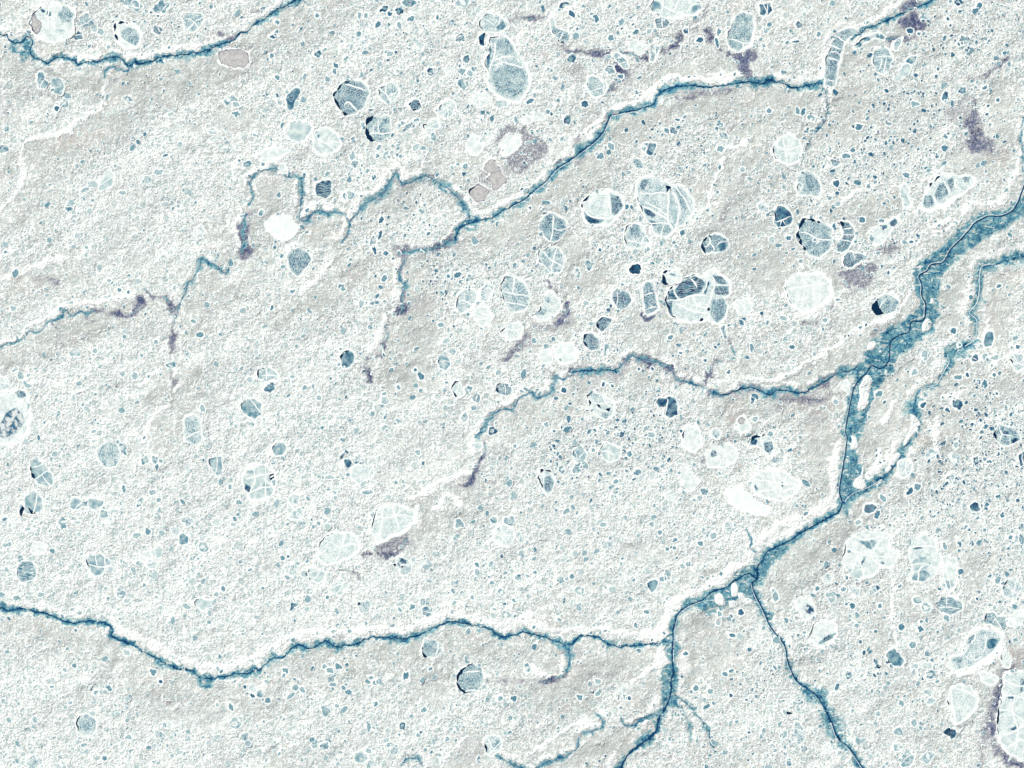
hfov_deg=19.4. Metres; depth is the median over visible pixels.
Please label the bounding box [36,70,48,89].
frozen pond
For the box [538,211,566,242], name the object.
frozen pond
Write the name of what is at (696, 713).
river channel
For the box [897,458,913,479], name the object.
frozen pond
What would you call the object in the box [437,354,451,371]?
frozen pond
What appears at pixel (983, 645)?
frozen pond
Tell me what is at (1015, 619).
frozen pond
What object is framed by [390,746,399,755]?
frozen pond
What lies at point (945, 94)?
frozen pond
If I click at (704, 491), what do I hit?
frozen pond
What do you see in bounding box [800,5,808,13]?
frozen pond
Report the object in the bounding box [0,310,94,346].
river channel
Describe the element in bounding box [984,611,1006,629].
frozen pond
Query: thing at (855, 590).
frozen pond
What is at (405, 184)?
river channel
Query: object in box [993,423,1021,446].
frozen pond
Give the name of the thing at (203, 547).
frozen pond
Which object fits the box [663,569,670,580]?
frozen pond
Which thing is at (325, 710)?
frozen pond
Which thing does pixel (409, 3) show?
frozen pond
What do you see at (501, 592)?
frozen pond
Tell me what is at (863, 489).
river channel
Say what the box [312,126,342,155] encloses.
frozen pond
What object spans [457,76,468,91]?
frozen pond
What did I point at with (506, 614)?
frozen pond
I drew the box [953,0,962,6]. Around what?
frozen pond
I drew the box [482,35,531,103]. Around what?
frozen pond
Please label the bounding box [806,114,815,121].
frozen pond
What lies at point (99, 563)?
frozen pond
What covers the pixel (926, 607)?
frozen pond
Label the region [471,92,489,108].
frozen pond
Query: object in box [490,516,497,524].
frozen pond
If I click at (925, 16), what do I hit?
frozen pond
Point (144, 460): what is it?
frozen pond
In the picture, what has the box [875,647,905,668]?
frozen pond
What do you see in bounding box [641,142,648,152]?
frozen pond
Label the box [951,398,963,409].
frozen pond
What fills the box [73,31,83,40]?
frozen pond
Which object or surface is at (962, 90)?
frozen pond
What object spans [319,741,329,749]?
frozen pond
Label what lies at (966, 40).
frozen pond
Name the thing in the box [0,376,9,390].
frozen pond
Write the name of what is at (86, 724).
frozen pond
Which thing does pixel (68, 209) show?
frozen pond
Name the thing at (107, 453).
frozen pond
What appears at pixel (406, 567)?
frozen pond
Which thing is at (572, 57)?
frozen pond
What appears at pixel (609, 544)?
frozen pond
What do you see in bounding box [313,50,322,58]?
frozen pond
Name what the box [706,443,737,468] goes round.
frozen pond
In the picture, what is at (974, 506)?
frozen pond
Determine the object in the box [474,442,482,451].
frozen pond
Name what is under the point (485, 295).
frozen pond
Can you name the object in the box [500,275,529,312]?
frozen pond
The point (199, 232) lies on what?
frozen pond
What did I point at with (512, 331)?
frozen pond
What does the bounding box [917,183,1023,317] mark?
river channel
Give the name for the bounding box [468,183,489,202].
frozen pond
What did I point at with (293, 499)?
frozen pond
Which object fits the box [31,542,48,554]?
frozen pond
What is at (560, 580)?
frozen pond
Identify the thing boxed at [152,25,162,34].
frozen pond
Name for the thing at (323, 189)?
frozen pond
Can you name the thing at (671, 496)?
frozen pond
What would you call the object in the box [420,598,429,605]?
frozen pond
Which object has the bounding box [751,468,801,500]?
frozen pond
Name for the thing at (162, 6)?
frozen pond
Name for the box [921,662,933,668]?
frozen pond
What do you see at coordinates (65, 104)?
frozen pond
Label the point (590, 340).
frozen pond
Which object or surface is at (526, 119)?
frozen pond
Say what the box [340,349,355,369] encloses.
frozen pond
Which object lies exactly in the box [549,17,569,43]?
frozen pond
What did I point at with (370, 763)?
frozen pond
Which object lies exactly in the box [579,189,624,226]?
frozen pond
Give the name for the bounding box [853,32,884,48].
frozen pond
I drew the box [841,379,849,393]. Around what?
frozen pond
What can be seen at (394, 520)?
frozen pond
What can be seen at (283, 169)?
frozen pond
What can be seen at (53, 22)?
frozen pond
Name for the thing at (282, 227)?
frozen pond
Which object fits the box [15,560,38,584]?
frozen pond
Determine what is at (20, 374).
frozen pond
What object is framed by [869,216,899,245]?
frozen pond
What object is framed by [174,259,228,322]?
river channel
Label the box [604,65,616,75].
frozen pond
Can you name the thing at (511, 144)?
frozen pond
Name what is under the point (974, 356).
frozen pond
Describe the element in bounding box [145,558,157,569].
frozen pond
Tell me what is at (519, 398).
river channel
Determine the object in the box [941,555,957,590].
frozen pond
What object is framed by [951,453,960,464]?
frozen pond
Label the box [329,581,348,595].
frozen pond
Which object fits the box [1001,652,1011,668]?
frozen pond
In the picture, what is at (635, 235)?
frozen pond
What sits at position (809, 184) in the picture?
frozen pond
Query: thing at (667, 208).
frozen pond
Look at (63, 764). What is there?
frozen pond
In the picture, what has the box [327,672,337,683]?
frozen pond
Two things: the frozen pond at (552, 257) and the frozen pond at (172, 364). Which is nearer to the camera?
the frozen pond at (172, 364)
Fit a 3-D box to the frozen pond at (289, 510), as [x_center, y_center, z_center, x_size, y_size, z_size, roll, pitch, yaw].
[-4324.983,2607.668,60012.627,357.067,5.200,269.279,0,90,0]
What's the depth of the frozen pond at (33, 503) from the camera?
60000.94 m
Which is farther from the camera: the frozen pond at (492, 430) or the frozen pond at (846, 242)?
the frozen pond at (846, 242)
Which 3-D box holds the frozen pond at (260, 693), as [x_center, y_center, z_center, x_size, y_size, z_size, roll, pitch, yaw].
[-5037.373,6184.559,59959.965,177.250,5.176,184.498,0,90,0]
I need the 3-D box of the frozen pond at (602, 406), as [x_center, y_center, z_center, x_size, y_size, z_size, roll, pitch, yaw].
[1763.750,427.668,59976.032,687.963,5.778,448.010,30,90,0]
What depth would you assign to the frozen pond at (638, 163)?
59991.98 m
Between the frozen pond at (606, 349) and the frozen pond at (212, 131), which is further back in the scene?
the frozen pond at (212, 131)
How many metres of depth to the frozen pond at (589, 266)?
60004.62 m
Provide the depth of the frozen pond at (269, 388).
59999.59 m
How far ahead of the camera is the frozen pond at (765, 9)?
60006.71 m
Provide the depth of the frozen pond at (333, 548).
60016.43 m
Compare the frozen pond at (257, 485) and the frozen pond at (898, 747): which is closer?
the frozen pond at (898, 747)
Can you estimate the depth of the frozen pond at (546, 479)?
60004.14 m
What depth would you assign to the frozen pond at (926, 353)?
59998.84 m
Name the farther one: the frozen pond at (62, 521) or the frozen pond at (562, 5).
the frozen pond at (562, 5)
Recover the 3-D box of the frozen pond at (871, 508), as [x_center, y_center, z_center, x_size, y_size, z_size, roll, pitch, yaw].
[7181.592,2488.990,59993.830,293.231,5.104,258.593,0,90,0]
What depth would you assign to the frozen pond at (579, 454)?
60000.15 m
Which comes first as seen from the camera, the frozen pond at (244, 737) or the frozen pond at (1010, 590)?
the frozen pond at (244, 737)
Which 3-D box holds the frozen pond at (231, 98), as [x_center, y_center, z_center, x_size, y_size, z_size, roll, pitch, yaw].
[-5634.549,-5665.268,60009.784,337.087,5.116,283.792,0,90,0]
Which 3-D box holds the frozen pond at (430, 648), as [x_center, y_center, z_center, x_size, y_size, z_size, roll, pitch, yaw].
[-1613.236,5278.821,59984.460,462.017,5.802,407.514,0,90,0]
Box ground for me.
[0,0,1023,767]
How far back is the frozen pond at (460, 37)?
60001.97 m
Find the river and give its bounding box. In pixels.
[0,0,1023,767]
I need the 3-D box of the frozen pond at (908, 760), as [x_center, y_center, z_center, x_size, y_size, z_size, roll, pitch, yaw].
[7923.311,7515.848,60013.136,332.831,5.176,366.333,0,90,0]
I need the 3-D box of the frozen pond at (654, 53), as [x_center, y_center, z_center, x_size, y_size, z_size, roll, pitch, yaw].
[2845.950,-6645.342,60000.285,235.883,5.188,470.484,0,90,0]
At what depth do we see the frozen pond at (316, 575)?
60012.26 m
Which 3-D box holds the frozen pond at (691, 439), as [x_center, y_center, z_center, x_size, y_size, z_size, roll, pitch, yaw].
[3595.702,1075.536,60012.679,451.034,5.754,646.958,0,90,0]
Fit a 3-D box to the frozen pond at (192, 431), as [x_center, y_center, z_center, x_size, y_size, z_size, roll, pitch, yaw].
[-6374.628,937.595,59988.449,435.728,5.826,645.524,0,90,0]
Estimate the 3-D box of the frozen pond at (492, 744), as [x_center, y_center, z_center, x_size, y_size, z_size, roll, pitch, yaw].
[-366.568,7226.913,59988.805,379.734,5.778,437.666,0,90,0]
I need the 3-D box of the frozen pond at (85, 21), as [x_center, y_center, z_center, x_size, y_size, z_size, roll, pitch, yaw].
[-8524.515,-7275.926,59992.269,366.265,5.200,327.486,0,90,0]
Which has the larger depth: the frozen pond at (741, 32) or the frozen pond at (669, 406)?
the frozen pond at (741, 32)
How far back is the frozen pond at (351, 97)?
59993.66 m
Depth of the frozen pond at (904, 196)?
59993.58 m
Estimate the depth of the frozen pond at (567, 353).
59986.52 m
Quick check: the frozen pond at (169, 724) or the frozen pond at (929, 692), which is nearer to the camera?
the frozen pond at (929, 692)
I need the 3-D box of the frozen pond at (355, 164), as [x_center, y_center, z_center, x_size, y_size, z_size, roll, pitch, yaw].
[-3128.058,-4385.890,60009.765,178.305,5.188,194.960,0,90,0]
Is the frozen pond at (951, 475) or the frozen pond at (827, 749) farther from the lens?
the frozen pond at (951, 475)
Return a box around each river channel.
[0,0,295,66]
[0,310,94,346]
[0,607,668,679]
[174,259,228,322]
[257,168,349,240]
[349,172,469,221]
[454,80,821,238]
[476,372,573,436]
[536,713,602,767]
[574,369,614,372]
[620,568,758,767]
[632,355,711,392]
[673,602,698,661]
[673,693,715,751]
[713,367,856,395]
[751,584,804,688]
[752,186,1023,767]
[809,89,827,143]
[831,724,860,766]
[838,392,851,500]
[845,479,881,501]
[852,0,931,39]
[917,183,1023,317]
[917,355,948,396]
[965,264,993,345]
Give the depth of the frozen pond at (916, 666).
59998.92 m
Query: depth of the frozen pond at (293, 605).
59999.64 m
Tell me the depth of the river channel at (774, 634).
59992.53 m
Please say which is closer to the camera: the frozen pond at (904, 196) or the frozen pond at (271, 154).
the frozen pond at (271, 154)
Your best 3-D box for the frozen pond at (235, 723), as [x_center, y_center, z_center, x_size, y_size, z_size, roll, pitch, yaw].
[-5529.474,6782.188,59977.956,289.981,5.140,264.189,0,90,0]
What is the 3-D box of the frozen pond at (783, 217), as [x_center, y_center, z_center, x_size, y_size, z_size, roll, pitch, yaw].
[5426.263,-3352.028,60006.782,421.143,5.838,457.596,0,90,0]
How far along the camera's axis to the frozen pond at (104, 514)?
59991.46 m
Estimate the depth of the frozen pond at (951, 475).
60015.26 m
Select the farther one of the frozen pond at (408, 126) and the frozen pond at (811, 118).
the frozen pond at (408, 126)
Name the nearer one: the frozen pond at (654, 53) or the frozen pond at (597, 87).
the frozen pond at (597, 87)
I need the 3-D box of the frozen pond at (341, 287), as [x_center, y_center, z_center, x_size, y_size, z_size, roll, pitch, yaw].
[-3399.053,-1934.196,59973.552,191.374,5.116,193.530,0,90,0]
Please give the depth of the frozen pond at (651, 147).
59983.22 m
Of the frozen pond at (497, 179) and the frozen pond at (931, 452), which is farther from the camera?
the frozen pond at (497, 179)
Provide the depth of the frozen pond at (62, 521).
59996.52 m
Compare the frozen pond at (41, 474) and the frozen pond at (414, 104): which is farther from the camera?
the frozen pond at (414, 104)
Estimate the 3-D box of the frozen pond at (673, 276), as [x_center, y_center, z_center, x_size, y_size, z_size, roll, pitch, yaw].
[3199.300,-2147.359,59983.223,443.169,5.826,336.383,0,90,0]
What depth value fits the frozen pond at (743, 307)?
59993.80 m
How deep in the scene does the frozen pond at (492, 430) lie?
59981.96 m
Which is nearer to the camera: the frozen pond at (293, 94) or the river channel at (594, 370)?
the river channel at (594, 370)
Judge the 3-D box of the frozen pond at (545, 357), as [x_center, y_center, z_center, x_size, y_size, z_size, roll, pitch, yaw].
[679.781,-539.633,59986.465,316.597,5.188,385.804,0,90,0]
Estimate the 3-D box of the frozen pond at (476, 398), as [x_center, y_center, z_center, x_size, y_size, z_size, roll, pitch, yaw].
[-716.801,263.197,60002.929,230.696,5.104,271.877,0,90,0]
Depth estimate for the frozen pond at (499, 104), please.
59997.43 m
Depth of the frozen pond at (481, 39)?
60008.79 m
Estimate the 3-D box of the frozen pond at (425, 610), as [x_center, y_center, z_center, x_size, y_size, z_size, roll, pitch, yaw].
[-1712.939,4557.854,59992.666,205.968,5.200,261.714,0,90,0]
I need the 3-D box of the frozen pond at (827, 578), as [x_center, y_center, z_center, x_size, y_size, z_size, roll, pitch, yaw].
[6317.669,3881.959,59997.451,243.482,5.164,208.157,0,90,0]
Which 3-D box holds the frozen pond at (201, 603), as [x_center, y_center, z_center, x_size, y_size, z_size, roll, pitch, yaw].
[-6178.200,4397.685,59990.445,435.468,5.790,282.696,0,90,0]
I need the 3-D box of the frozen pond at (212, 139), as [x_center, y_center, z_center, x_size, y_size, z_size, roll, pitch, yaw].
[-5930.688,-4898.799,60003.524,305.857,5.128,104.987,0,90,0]
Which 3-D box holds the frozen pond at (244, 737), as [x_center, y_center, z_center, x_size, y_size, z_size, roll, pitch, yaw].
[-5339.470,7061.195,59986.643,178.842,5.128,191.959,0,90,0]
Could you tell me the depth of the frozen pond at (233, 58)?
59992.89 m
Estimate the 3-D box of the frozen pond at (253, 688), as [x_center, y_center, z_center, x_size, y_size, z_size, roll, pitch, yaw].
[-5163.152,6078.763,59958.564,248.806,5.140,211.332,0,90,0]
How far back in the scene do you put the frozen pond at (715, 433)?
60000.27 m
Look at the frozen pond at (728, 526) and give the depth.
60002.70 m
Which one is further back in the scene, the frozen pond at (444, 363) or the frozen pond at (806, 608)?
the frozen pond at (444, 363)
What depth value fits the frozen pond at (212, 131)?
60001.81 m
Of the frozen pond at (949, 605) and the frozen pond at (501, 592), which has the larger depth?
the frozen pond at (501, 592)
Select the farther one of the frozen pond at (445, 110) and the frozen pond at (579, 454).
the frozen pond at (445, 110)
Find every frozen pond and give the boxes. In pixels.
[0,145,8,152]
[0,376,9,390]
[0,388,32,445]
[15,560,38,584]
[17,371,23,378]
[19,491,43,515]
[26,754,43,767]
[28,2,76,42]
[29,457,54,486]
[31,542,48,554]
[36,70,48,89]
[50,77,64,95]
[58,516,67,530]
[58,761,67,767]
[59,98,68,107]
[64,204,72,212]
[68,347,81,357]
[69,496,104,510]
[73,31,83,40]
[75,713,97,737]
[77,12,94,27]
[86,553,113,576]
[95,440,121,468]
[96,169,115,191]
[99,509,108,519]
[113,20,142,49]
[116,590,125,598]
[118,442,127,455]
[122,95,133,101]
[123,0,143,11]
[135,497,143,507]
[140,454,148,464]
[140,551,153,563]
[142,175,151,183]
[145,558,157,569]
[150,547,162,558]
[151,0,170,13]
[151,454,158,464]
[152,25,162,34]
[164,721,174,727]
[165,361,176,368]
[171,527,181,535]
[178,532,188,545]
[180,516,194,526]
[182,12,204,32]
[183,415,203,446]
[193,226,205,239]
[193,597,213,610]
[198,542,208,553]
[206,127,218,135]
[208,136,222,141]
[208,456,222,477]
[212,518,222,526]
[218,48,249,68]
[222,94,238,107]
[228,717,242,729]
[240,397,262,420]
[241,732,248,741]
[242,160,252,167]
[242,464,276,501]
[248,683,259,692]
[256,368,279,381]
[256,689,263,697]
[258,147,289,162]
[262,382,275,393]
[264,214,298,240]
[272,441,287,456]
[278,162,287,173]
[282,563,299,575]
[286,86,300,110]
[286,119,314,142]
[286,247,312,277]
[287,508,304,520]
[288,493,299,507]
[288,507,304,519]
[289,601,298,611]
[305,567,326,584]
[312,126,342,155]
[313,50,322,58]
[315,180,331,197]
[316,531,360,565]
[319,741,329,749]
[320,703,331,716]
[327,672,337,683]
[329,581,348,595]
[332,78,370,114]
[337,283,346,291]
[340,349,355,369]
[340,450,374,485]
[345,189,354,199]
[351,160,359,168]
[353,750,369,762]
[356,601,372,612]
[358,299,363,308]
[365,114,391,141]
[366,759,375,767]
[370,300,379,307]
[370,504,415,543]
[378,5,388,12]
[378,83,400,103]
[380,395,389,405]
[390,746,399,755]
[393,556,412,575]
[394,6,403,14]
[399,722,406,729]
[400,0,417,7]
[400,121,418,133]
[408,98,422,110]
[413,38,424,52]
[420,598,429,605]
[420,638,442,657]
[421,605,430,617]
[422,118,441,137]
[426,66,433,76]
[435,99,455,118]
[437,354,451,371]
[445,66,454,76]
[448,347,456,355]
[450,380,465,398]
[454,0,470,7]
[454,33,465,42]
[455,288,477,313]
[455,518,464,528]
[455,663,483,693]
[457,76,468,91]
[460,411,468,422]
[462,54,470,63]
[464,385,472,394]
[465,135,483,156]
[467,341,476,350]
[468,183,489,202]
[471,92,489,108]
[471,391,481,403]
[472,306,492,327]
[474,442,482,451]
[476,280,494,301]
[478,12,508,32]
[479,32,484,46]
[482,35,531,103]
[483,159,500,172]
[484,735,502,755]
[485,169,506,189]
[487,426,497,435]
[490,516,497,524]
[492,99,510,108]
[493,524,515,547]
[496,382,513,395]
[497,588,505,596]
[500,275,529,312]
[500,322,523,340]
[501,134,521,156]
[501,611,511,617]
[502,515,515,526]
[512,596,522,603]
[516,531,524,542]
[521,115,532,124]
[523,662,531,672]
[531,111,545,120]
[531,291,561,320]
[536,469,556,494]
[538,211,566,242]
[538,246,564,273]
[538,348,553,365]
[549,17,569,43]
[552,342,578,365]
[557,575,565,584]
[558,1,570,10]
[558,465,565,474]
[563,115,571,124]
[566,53,576,62]
[571,466,581,474]
[572,445,587,464]
[574,268,580,278]
[574,586,584,595]
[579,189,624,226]
[582,331,600,351]
[584,259,594,271]
[586,74,608,98]
[586,392,615,419]
[596,315,613,332]
[598,442,621,463]
[602,343,610,356]
[603,541,613,549]
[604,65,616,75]
[611,288,632,309]
[612,52,629,69]
[623,223,650,248]
[627,39,647,54]
[628,263,642,275]
[632,158,644,169]
[635,175,694,238]
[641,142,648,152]
[641,281,660,315]
[645,142,657,156]
[646,578,659,594]
[649,40,659,62]
[650,0,702,20]
[655,17,669,29]
[655,395,679,419]
[661,269,682,284]
[663,490,680,500]
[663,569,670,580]
[665,268,731,323]
[669,127,678,134]
[680,466,699,491]
[681,422,702,453]
[700,487,709,496]
[701,232,728,253]
[701,528,710,534]
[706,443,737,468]
[709,427,722,439]
[719,132,728,140]
[720,324,726,338]
[722,521,733,531]
[725,483,769,516]
[726,10,756,52]
[733,298,752,315]
[736,415,750,433]
[747,434,774,454]
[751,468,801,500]
[756,201,769,213]
[758,1,772,17]
[770,456,779,463]
[771,588,779,602]
[772,133,802,165]
[773,205,793,227]
[785,272,834,314]
[786,712,805,743]
[794,20,802,28]
[794,597,815,620]
[796,171,821,197]
[796,217,833,258]
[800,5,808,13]
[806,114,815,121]
[809,620,837,647]
[822,27,857,86]
[822,573,833,582]
[823,742,831,753]
[825,592,836,602]
[829,158,840,165]
[836,220,856,253]
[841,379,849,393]
[842,250,868,268]
[842,530,899,579]
[845,671,853,678]
[850,585,859,595]
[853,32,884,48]
[864,502,877,514]
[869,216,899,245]
[871,46,894,75]
[871,293,899,315]
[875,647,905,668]
[892,36,902,51]
[892,727,903,736]
[893,63,911,80]
[893,742,904,752]
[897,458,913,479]
[899,183,912,208]
[900,751,915,767]
[904,55,917,64]
[908,533,942,582]
[910,663,919,670]
[912,595,922,604]
[919,751,935,764]
[920,350,930,357]
[921,12,929,19]
[921,172,976,213]
[921,602,932,612]
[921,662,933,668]
[924,448,937,459]
[924,688,933,696]
[925,669,936,678]
[936,596,964,615]
[941,89,948,103]
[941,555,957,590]
[943,727,956,739]
[945,471,960,484]
[946,683,978,724]
[948,627,1004,671]
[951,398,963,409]
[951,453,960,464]
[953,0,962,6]
[957,86,966,94]
[959,35,969,46]
[969,501,980,511]
[970,353,979,362]
[972,456,979,466]
[980,672,999,685]
[982,329,994,347]
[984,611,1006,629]
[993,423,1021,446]
[996,670,1023,760]
[1001,578,1021,598]
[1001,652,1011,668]
[1006,609,1023,628]
[1009,351,1023,372]
[1017,451,1023,467]
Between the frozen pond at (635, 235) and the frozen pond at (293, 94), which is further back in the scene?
the frozen pond at (293, 94)
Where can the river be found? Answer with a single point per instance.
(882, 352)
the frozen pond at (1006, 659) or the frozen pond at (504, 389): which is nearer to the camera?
the frozen pond at (1006, 659)
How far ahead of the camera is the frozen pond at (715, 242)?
59981.88 m
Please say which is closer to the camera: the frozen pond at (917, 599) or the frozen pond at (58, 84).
the frozen pond at (917, 599)
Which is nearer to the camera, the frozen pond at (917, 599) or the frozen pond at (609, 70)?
the frozen pond at (917, 599)
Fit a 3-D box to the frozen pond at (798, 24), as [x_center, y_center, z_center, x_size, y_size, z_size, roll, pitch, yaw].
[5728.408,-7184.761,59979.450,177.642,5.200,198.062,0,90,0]
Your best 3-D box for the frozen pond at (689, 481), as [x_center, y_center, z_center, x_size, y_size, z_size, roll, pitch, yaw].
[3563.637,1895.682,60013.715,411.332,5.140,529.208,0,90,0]
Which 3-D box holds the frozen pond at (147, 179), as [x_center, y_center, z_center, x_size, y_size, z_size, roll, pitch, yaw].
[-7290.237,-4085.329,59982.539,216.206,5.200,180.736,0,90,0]
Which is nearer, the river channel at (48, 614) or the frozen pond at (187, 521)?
the river channel at (48, 614)
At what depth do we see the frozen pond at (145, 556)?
59991.59 m
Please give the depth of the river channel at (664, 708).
59984.30 m
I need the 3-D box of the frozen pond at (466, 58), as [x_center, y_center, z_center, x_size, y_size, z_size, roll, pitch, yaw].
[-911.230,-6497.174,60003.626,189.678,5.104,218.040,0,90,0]
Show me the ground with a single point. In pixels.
(798, 572)
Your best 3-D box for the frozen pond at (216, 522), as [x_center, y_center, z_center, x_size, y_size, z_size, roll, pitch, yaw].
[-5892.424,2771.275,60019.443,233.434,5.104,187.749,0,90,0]
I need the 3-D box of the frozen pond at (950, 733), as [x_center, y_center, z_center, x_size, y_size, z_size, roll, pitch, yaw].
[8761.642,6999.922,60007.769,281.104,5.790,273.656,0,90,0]
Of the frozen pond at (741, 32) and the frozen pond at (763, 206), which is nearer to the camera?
the frozen pond at (763, 206)
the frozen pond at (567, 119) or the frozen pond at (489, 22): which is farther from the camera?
the frozen pond at (489, 22)
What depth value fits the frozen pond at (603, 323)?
59988.65 m
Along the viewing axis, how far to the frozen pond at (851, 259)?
60010.86 m
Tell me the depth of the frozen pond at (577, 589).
60000.62 m
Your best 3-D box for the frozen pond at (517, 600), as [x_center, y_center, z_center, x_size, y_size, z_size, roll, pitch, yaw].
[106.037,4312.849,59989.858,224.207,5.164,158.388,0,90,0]
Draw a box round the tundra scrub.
[49,0,1023,767]
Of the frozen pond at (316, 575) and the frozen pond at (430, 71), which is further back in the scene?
the frozen pond at (316, 575)
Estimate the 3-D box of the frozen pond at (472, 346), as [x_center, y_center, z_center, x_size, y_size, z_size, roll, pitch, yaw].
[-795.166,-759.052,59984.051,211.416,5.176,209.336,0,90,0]
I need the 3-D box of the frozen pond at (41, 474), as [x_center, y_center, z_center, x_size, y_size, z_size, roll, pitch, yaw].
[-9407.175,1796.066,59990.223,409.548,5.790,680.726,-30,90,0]
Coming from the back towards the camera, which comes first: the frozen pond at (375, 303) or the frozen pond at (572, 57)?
the frozen pond at (572, 57)
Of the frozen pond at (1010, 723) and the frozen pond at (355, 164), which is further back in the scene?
the frozen pond at (355, 164)
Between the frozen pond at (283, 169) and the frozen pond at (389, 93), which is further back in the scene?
the frozen pond at (389, 93)
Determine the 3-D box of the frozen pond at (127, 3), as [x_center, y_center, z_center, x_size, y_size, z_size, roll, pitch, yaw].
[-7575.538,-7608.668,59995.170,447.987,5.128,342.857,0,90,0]
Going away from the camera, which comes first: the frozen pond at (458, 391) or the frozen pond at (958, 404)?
the frozen pond at (958, 404)
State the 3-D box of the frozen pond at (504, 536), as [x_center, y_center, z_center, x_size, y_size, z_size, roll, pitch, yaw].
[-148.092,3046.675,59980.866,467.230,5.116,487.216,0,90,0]
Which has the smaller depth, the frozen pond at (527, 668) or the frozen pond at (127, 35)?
the frozen pond at (527, 668)
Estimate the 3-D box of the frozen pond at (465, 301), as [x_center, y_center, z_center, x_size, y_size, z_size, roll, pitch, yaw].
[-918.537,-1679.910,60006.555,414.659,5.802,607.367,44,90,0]
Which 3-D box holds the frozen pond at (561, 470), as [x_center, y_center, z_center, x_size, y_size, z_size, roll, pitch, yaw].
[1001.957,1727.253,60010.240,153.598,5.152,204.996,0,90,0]
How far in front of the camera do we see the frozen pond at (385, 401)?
60011.24 m
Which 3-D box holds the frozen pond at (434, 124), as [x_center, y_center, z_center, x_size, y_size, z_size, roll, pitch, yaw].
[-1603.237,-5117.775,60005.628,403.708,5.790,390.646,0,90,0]
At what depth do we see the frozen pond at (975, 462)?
59995.40 m
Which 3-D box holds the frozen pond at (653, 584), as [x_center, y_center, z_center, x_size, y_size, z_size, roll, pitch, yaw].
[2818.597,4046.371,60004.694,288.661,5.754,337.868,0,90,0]
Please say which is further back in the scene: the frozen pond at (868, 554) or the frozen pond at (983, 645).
the frozen pond at (868, 554)
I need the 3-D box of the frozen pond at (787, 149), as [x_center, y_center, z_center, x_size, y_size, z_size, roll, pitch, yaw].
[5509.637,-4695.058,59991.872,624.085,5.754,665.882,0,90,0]

